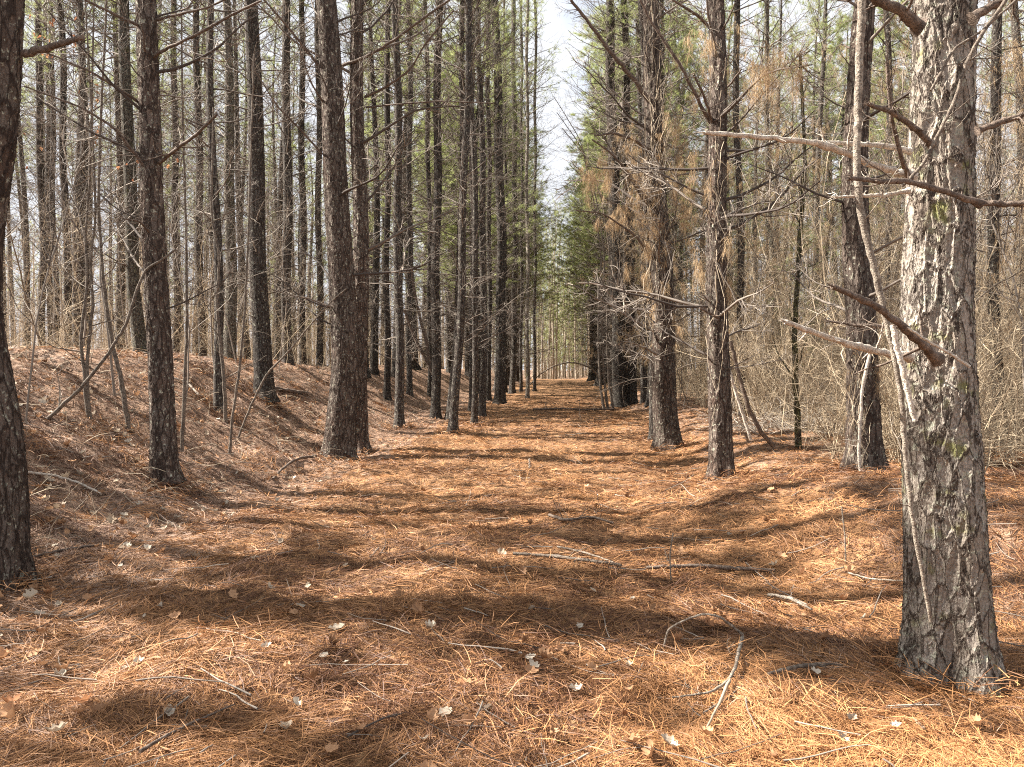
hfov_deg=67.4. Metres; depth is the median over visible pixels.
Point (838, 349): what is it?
bare shrub
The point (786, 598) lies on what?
fallen branch
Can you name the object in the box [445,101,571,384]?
pine tree
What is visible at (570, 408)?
fallen branch
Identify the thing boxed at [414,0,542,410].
pine tree
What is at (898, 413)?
bare shrub
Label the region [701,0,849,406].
pine tree
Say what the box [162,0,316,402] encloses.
pine tree
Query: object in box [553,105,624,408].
bare sapling
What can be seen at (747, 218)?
pine tree
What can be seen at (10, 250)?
pine tree
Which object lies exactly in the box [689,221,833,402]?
bare sapling
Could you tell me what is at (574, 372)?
woods
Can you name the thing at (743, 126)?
pine tree
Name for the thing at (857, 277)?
pine tree
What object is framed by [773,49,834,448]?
bare sapling
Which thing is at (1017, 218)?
bare sapling
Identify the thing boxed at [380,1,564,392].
pine tree
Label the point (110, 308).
bare sapling
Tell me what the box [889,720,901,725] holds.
fallen leaf
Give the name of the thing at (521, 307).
pine tree
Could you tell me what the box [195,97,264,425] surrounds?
bare sapling
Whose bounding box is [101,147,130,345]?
pine tree
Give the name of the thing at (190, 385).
fallen branch
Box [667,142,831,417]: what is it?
bare sapling
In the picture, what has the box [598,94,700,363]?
pine tree
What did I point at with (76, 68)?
pine tree
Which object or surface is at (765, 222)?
pine tree
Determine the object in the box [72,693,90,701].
fallen leaf
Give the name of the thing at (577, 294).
pine tree
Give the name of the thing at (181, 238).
pine tree
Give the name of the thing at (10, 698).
fallen leaf
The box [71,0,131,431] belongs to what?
bare sapling
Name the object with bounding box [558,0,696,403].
pine tree
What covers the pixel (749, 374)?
bare shrub
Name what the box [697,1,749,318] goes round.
pine tree
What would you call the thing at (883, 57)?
pine tree
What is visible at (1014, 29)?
pine tree
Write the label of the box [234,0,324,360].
pine tree
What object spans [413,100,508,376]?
pine tree
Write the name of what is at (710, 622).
fallen leaf
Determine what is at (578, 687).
fallen leaf
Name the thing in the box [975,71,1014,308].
pine tree
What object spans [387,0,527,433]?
pine tree
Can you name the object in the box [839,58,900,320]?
pine tree
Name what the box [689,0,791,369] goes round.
pine tree
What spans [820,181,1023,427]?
bare shrub
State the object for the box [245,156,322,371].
bare sapling
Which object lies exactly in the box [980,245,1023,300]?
bare sapling
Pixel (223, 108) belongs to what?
pine tree
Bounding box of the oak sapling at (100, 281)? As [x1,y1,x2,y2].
[18,0,196,395]
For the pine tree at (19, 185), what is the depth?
44.41 m
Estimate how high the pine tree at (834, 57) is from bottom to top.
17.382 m
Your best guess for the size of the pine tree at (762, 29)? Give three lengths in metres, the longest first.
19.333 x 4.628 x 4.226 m
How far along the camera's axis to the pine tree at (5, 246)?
37.35 m
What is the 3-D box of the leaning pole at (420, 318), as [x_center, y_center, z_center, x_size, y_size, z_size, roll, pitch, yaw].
[-2.946,-2.112,24.428,0.669,3.238,0.392,0,1,19]
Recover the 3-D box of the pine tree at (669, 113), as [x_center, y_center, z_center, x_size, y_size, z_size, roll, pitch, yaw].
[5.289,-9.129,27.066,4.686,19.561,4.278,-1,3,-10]
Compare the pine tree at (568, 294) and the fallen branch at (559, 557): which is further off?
the pine tree at (568, 294)
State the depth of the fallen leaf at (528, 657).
3.92 m
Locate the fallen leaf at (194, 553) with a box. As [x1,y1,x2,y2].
[190,551,201,556]
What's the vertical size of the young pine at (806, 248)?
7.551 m
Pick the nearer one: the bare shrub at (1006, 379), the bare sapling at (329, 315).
the bare shrub at (1006, 379)
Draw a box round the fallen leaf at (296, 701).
[293,697,300,705]
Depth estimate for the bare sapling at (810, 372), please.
21.57 m
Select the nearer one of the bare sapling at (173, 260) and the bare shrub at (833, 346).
the bare sapling at (173, 260)
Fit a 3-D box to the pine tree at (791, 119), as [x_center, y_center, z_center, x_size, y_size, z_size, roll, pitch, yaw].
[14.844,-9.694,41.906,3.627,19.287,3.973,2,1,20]
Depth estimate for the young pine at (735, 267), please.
38.78 m
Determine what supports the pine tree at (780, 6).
on the ground
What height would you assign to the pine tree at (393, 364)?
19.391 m
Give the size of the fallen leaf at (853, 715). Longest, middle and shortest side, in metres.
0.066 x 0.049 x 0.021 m
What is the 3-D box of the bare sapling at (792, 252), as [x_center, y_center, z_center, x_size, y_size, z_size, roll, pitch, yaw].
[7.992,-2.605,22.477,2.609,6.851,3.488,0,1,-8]
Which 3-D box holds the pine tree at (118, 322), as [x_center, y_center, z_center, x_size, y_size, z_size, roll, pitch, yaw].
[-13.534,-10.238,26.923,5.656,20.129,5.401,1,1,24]
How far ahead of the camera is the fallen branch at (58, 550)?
5.92 m
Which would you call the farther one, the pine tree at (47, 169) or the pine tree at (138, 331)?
the pine tree at (47, 169)
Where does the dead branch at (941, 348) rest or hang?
attached to the pine tree at (937, 306)
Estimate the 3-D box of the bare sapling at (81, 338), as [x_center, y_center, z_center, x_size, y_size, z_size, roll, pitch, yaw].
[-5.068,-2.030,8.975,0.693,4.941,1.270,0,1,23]
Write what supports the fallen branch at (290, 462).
on the ground
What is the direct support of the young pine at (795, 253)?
on the ground
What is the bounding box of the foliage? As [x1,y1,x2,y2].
[5,186,1013,369]
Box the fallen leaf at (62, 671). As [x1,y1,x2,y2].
[53,668,65,676]
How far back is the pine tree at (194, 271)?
71.34 m
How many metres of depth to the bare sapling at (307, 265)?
31.38 m
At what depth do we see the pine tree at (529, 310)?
65.28 m
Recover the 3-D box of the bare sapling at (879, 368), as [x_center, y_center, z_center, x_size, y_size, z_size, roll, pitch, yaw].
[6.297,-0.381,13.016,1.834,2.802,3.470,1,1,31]
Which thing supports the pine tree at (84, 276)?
on the ground
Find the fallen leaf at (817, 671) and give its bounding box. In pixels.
[811,666,820,673]
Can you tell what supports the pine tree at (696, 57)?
on the ground
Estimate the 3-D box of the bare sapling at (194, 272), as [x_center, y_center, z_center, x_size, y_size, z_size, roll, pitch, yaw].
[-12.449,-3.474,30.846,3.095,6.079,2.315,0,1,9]
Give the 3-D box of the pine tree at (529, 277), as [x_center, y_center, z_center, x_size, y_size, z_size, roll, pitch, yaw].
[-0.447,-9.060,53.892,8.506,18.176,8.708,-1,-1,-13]
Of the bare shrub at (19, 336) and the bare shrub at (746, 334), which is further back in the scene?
the bare shrub at (746, 334)
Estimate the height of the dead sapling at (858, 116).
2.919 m
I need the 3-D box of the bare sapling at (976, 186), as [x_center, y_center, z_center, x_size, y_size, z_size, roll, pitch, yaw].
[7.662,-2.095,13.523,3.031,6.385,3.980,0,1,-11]
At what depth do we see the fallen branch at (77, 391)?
8.58 m
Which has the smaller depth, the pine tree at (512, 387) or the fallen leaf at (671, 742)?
the fallen leaf at (671, 742)
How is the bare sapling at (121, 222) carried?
on the ground
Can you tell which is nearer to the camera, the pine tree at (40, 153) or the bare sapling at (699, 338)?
the bare sapling at (699, 338)
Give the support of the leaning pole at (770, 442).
on the ground
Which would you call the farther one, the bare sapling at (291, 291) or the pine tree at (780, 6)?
the pine tree at (780, 6)
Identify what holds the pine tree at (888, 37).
on the ground
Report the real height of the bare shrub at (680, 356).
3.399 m
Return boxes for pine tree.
[0,0,84,595]
[3,0,76,347]
[3,0,96,347]
[3,32,42,316]
[3,59,29,333]
[3,88,38,337]
[4,0,190,349]
[5,72,56,345]
[5,103,38,346]
[12,1,99,346]
[13,0,97,347]
[14,2,74,339]
[18,0,121,349]
[22,0,133,349]
[24,0,261,484]
[27,0,208,354]
[27,36,116,345]
[51,0,189,349]
[55,140,103,315]
[56,36,116,343]
[91,0,220,327]
[93,43,165,347]
[94,33,186,344]
[95,72,129,341]
[100,0,298,412]
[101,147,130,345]
[102,32,205,338]
[108,0,185,336]
[108,0,224,352]
[134,0,278,355]
[136,72,208,346]
[158,0,313,360]
[160,0,244,355]
[160,0,266,355]
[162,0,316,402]
[162,106,205,346]
[165,28,246,355]
[168,133,219,353]
[172,0,320,337]
[177,0,279,359]
[180,172,210,355]
[183,161,223,349]
[184,132,235,354]
[185,117,223,349]
[204,26,294,355]
[219,90,276,354]
[221,0,349,364]
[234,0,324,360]
[236,166,252,348]
[239,0,313,359]
[243,0,494,454]
[244,138,273,330]
[245,0,326,364]
[245,151,293,333]
[246,0,448,461]
[265,112,278,316]
[267,0,373,365]
[267,43,315,363]
[282,180,311,346]
[293,142,351,364]
[302,0,404,377]
[302,0,490,428]
[306,82,389,298]
[307,155,329,357]
[308,0,495,369]
[317,0,442,375]
[318,0,458,400]
[324,59,394,351]
[338,0,458,377]
[343,3,392,364]
[344,0,481,396]
[363,0,518,419]
[364,84,393,364]
[367,0,468,396]
[369,76,391,361]
[369,101,392,346]
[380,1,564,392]
[380,48,519,372]
[380,178,393,333]
[382,0,536,419]
[384,42,492,349]
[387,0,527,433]
[390,79,425,358]
[392,0,550,417]
[402,0,558,425]
[404,110,445,367]
[412,83,511,354]
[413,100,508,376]
[413,191,445,368]
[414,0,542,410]
[414,122,443,366]
[423,13,557,389]
[439,55,558,370]
[442,0,539,400]
[445,0,553,403]
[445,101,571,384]
[468,134,566,367]
[476,1,548,392]
[478,0,573,397]
[484,0,554,393]
[484,0,561,391]
[486,121,576,364]
[487,161,578,366]
[487,179,575,381]
[491,238,548,365]
[492,0,571,390]
[493,185,559,371]
[519,160,562,367]
[530,44,637,385]
[531,3,689,386]
[531,73,678,383]
[540,119,599,381]
[540,131,640,380]
[541,153,599,378]
[541,230,598,364]
[543,171,597,360]
[544,109,637,365]
[546,5,733,369]
[550,217,589,356]
[553,0,741,451]
[555,0,648,407]
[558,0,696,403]
[562,0,700,405]
[565,0,835,480]
[572,0,731,406]
[572,0,746,440]
[581,104,705,364]
[584,130,692,373]
[585,0,680,392]
[594,0,705,370]
[595,5,766,381]
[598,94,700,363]
[631,2,764,385]
[635,257,640,377]
[659,0,764,371]
[664,0,798,413]
[666,2,760,386]
[677,217,706,372]
[683,109,794,356]
[683,175,699,373]
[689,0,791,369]
[690,69,753,317]
[695,0,1023,698]
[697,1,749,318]
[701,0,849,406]
[727,0,822,384]
[727,128,772,331]
[728,0,808,376]
[729,0,1023,471]
[729,18,812,358]
[745,126,772,337]
[746,159,784,297]
[749,151,805,344]
[751,30,810,363]
[759,15,894,362]
[762,0,880,387]
[772,92,811,366]
[782,0,845,352]
[783,61,868,336]
[784,128,825,326]
[788,122,838,341]
[798,9,876,356]
[801,0,911,403]
[811,0,911,315]
[811,6,907,336]
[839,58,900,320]
[845,0,1016,315]
[868,0,1019,361]
[868,0,1023,447]
[870,81,909,304]
[882,27,910,251]
[884,19,1011,307]
[975,0,1022,339]
[975,0,1023,394]
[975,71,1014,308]
[976,1,1023,280]
[976,4,1023,285]
[1001,16,1023,245]
[1001,63,1023,261]
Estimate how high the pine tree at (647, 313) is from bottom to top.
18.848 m
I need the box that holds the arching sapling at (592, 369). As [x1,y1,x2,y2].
[523,354,598,390]
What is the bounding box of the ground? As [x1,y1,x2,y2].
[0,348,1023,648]
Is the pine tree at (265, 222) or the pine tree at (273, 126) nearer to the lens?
the pine tree at (273, 126)
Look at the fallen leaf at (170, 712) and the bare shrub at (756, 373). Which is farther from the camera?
the bare shrub at (756, 373)
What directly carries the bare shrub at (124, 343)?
on the ground
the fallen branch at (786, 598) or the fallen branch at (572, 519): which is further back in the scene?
the fallen branch at (572, 519)
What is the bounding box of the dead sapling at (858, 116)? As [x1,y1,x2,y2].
[853,0,939,621]
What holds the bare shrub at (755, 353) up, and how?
on the ground
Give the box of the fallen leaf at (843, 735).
[838,730,849,741]
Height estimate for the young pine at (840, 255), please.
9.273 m
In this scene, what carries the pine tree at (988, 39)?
on the ground
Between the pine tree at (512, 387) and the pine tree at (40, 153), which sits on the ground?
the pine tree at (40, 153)
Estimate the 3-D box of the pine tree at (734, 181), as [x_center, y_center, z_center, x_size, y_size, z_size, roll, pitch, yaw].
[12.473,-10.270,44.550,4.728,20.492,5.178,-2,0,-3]
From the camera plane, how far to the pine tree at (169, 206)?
47.53 m
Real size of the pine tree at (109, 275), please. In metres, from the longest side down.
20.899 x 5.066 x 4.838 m
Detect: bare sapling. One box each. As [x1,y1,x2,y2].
[3,25,175,423]
[3,99,73,347]
[3,200,119,348]
[4,191,109,344]
[5,142,112,247]
[6,34,171,349]
[7,1,134,418]
[24,37,183,350]
[35,207,119,347]
[35,227,118,339]
[61,0,142,419]
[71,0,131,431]
[87,228,178,321]
[92,273,140,347]
[93,272,130,338]
[101,155,144,304]
[102,265,140,334]
[105,190,201,303]
[107,133,255,402]
[135,1,218,450]
[136,115,245,362]
[163,59,290,364]
[168,232,224,325]
[168,264,190,348]
[180,234,213,324]
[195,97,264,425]
[210,129,320,291]
[216,153,325,358]
[218,43,285,453]
[221,218,271,328]
[222,149,324,354]
[237,165,323,358]
[237,279,346,437]
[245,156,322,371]
[246,219,327,359]
[267,206,305,335]
[271,275,326,335]
[274,220,325,363]
[303,249,371,363]
[378,250,403,343]
[549,87,623,408]
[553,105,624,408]
[562,124,630,409]
[571,348,841,421]
[606,235,697,404]
[626,216,703,400]
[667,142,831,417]
[673,226,761,359]
[674,252,757,363]
[683,266,735,406]
[685,249,734,344]
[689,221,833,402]
[728,248,779,364]
[735,266,792,361]
[742,59,907,419]
[745,183,839,386]
[752,189,838,406]
[761,98,989,337]
[766,257,882,356]
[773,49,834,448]
[798,121,1019,368]
[798,161,903,434]
[798,343,844,401]
[802,185,897,373]
[806,235,845,336]
[827,314,890,395]
[829,198,901,358]
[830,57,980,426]
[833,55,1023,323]
[843,238,1023,383]
[869,56,989,286]
[871,0,1023,450]
[903,57,1023,444]
[975,5,1023,255]
[975,141,1023,355]
[975,211,1007,327]
[975,227,1017,346]
[975,237,1023,362]
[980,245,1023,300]
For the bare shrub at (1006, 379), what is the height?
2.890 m
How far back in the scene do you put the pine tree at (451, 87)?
44.24 m
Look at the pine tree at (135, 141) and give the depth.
44.73 m
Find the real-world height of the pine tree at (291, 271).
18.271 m
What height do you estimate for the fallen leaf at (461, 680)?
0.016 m
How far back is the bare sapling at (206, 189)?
16.94 m
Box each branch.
[28,471,101,494]
[33,538,101,557]
[138,703,234,752]
[174,369,198,394]
[272,454,316,479]
[513,545,631,570]
[533,399,613,410]
[548,493,613,523]
[557,546,612,561]
[646,563,781,576]
[663,613,743,646]
[672,635,743,697]
[706,678,730,727]
[767,593,812,609]
[767,661,842,675]
[848,572,901,581]
[890,325,917,420]
[900,0,1023,187]
[907,327,970,367]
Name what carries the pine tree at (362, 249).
on the ground
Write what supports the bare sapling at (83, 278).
on the ground
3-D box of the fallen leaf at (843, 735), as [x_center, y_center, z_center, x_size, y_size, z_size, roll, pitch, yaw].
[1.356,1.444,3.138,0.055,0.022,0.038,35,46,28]
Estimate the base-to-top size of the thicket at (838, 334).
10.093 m
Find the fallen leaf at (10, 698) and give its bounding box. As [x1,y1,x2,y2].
[1,693,21,702]
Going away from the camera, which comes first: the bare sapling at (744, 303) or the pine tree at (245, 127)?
the bare sapling at (744, 303)
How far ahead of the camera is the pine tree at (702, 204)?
32.70 m
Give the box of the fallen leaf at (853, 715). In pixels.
[847,712,857,719]
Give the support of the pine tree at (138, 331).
on the ground
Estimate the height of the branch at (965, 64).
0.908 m
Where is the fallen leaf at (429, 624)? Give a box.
[425,619,435,627]
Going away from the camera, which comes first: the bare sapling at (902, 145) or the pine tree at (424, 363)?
the bare sapling at (902, 145)
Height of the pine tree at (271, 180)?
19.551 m
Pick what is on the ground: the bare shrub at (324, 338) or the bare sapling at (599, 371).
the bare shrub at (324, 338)
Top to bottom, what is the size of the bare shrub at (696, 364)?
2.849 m
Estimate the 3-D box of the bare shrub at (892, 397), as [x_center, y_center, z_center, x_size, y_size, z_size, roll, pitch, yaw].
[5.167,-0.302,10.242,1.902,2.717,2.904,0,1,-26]
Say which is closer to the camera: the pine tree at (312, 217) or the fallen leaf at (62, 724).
the fallen leaf at (62, 724)
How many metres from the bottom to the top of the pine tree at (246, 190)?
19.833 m
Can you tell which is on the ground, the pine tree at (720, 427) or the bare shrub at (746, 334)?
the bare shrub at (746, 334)
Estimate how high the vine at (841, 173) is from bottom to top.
6.097 m
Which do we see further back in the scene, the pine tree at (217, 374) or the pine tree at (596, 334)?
the pine tree at (596, 334)
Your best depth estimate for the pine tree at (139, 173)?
38.87 m
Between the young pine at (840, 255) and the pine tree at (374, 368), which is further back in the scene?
the young pine at (840, 255)
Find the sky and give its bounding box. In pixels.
[5,0,1023,370]
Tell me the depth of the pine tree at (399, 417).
18.10 m
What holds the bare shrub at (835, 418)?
on the ground
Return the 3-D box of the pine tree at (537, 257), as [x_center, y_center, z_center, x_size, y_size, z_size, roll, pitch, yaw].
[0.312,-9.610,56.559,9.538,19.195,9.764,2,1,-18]
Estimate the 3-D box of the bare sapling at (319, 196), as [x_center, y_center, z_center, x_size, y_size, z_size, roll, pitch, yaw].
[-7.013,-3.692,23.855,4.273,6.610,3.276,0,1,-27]
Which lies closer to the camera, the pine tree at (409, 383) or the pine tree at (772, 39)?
the pine tree at (409, 383)
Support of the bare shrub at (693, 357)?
on the ground
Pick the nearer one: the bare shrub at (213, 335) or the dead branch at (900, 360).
the dead branch at (900, 360)
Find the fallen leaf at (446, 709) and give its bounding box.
[438,706,451,715]
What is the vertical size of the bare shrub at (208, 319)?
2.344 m
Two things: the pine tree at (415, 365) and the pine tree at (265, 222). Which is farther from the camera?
the pine tree at (265, 222)
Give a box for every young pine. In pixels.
[164,182,193,332]
[207,238,239,334]
[247,192,276,348]
[269,120,328,336]
[305,235,329,364]
[728,220,745,381]
[745,110,844,381]
[765,158,827,401]
[789,222,822,372]
[828,217,843,334]
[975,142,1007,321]
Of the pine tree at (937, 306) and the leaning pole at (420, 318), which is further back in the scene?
the leaning pole at (420, 318)
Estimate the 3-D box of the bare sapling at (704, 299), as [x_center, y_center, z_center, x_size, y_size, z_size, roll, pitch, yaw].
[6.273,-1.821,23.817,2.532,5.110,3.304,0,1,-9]
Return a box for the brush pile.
[679,363,887,436]
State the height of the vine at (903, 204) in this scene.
5.303 m
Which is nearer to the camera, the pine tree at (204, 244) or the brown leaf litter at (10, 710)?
the brown leaf litter at (10, 710)
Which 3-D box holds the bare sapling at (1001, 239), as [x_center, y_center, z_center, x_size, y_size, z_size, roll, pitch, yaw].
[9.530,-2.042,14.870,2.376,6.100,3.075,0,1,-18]
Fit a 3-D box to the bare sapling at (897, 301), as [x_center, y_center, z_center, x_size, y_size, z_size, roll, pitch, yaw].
[7.082,-2.148,13.471,1.754,6.212,4.221,0,1,8]
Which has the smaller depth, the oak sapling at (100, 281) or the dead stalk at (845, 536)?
the dead stalk at (845, 536)
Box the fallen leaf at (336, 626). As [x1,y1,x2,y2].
[328,623,344,629]
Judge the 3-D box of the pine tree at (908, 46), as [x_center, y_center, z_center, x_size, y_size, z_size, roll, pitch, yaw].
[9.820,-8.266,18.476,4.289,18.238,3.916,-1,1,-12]
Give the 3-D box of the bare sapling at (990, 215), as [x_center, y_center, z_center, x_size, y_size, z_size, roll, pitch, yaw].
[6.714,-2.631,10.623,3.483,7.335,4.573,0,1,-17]
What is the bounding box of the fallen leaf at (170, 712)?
[164,703,174,715]
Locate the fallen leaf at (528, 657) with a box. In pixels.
[525,653,535,658]
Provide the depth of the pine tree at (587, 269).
47.75 m
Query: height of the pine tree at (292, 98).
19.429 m
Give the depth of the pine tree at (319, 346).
25.81 m
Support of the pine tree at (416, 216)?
on the ground
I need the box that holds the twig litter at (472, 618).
[0,348,1023,766]
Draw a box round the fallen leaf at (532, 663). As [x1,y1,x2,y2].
[529,659,539,666]
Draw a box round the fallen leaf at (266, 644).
[261,641,270,646]
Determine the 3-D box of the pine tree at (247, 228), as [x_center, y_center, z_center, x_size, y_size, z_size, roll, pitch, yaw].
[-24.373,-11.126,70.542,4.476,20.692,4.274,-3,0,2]
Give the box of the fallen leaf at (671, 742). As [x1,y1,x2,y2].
[661,733,679,745]
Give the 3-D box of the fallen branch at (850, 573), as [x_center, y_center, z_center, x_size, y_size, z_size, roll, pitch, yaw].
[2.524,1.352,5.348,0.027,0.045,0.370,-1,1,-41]
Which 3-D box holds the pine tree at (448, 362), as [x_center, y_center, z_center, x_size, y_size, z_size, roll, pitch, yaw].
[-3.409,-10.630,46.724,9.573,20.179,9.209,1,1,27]
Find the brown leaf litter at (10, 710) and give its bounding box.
[0,346,1015,766]
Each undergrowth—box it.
[8,333,446,579]
[639,301,1023,474]
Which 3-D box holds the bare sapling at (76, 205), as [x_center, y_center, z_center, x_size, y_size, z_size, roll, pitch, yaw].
[-7.285,-3.496,12.450,2.921,6.151,3.835,-1,1,-42]
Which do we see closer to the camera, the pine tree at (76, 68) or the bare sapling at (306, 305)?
the pine tree at (76, 68)
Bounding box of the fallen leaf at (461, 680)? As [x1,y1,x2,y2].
[456,678,470,683]
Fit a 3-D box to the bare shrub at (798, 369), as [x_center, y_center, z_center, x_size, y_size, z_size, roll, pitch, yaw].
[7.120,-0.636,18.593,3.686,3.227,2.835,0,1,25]
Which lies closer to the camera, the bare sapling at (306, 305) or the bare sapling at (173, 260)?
the bare sapling at (173, 260)
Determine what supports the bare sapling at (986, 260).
on the ground
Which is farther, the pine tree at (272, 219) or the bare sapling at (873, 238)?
the pine tree at (272, 219)
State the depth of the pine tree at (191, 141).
33.39 m
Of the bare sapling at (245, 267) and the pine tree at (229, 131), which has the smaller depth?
the pine tree at (229, 131)
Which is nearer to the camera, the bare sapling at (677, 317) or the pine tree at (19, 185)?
the bare sapling at (677, 317)
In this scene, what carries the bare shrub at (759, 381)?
on the ground
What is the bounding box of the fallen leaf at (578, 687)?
[569,683,581,689]
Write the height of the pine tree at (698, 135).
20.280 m
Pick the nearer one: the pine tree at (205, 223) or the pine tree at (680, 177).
the pine tree at (680, 177)
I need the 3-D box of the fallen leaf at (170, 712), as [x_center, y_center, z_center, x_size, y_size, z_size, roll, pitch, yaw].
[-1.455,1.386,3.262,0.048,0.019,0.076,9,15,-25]
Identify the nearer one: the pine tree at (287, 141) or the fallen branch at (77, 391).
the fallen branch at (77, 391)
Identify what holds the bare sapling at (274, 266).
on the ground
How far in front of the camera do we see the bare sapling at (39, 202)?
10.08 m
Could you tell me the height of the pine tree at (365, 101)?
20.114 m
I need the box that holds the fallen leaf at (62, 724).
[44,721,67,731]
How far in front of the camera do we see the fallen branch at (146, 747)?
3.01 m
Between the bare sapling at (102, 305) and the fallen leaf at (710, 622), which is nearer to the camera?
the fallen leaf at (710, 622)
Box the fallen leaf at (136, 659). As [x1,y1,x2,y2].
[133,655,144,661]
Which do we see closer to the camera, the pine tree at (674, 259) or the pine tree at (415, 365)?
the pine tree at (674, 259)
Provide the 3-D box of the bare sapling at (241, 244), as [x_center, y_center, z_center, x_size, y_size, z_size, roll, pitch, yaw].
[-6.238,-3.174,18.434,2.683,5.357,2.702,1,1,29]
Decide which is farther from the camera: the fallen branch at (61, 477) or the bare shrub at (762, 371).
the bare shrub at (762, 371)
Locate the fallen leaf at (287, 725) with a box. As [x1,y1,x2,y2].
[279,720,291,728]
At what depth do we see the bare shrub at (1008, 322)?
11.53 m
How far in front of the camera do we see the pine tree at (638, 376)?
59.16 m
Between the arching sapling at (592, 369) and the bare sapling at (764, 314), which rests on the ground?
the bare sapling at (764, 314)
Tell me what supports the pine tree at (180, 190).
on the ground
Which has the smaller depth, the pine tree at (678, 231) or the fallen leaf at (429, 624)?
the fallen leaf at (429, 624)
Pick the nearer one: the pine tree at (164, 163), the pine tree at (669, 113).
the pine tree at (669, 113)
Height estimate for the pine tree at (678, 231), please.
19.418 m
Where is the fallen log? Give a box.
[275,386,308,394]
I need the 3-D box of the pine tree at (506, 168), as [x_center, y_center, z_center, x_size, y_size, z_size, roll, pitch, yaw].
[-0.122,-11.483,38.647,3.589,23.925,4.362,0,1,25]
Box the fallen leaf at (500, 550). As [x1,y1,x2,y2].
[497,547,505,555]
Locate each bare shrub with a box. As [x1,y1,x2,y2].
[8,324,29,345]
[11,293,80,349]
[117,333,132,349]
[176,277,250,353]
[188,288,251,356]
[297,316,330,365]
[305,293,330,364]
[305,307,330,363]
[369,309,391,364]
[636,331,700,380]
[676,298,707,397]
[677,324,704,389]
[677,326,707,391]
[683,280,839,418]
[685,287,792,403]
[701,263,824,406]
[701,297,790,388]
[728,261,828,420]
[729,307,815,420]
[731,297,845,417]
[731,330,806,416]
[736,311,841,411]
[736,336,824,388]
[751,325,789,407]
[762,293,898,461]
[781,292,900,422]
[783,295,837,387]
[790,333,842,391]
[796,290,1023,454]
[799,337,893,411]
[808,297,845,387]
[811,315,841,394]
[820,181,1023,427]
[839,262,1020,449]
[841,313,992,460]
[879,295,1023,473]
[880,343,986,404]
[976,231,1023,406]
[976,293,1021,430]
[977,266,1023,410]
[977,307,1022,425]
[978,234,1023,424]
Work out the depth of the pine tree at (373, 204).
50.62 m
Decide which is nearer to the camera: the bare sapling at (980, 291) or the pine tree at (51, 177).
the bare sapling at (980, 291)
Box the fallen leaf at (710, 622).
[705,617,713,625]
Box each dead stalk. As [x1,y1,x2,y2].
[665,533,679,579]
[840,506,846,561]
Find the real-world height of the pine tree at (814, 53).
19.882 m
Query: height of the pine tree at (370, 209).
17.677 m
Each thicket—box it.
[2,114,463,374]
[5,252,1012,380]
[519,0,1023,459]
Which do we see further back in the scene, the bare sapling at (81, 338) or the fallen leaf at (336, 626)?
the bare sapling at (81, 338)
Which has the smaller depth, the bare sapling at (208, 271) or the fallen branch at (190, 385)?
the fallen branch at (190, 385)
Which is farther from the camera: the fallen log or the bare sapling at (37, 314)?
the fallen log
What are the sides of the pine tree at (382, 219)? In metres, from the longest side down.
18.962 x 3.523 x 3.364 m
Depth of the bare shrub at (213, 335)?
27.31 m
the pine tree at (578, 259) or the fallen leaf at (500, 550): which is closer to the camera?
the fallen leaf at (500, 550)
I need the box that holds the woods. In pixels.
[5,183,1015,379]
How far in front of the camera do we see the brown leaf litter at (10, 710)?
5.10 m
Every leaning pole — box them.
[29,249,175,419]
[403,310,431,374]
[411,266,430,367]
[729,341,775,447]
[731,372,751,439]
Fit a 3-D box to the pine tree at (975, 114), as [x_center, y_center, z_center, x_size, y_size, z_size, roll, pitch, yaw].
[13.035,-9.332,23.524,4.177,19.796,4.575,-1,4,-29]
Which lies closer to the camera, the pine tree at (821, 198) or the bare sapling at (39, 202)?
the bare sapling at (39, 202)
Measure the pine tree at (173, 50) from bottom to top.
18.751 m
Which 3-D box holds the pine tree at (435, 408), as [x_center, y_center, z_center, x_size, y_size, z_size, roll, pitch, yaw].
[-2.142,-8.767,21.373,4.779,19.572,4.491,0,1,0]
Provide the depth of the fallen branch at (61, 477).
7.40 m
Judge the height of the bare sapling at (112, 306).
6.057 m
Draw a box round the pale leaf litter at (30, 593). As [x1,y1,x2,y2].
[0,345,461,635]

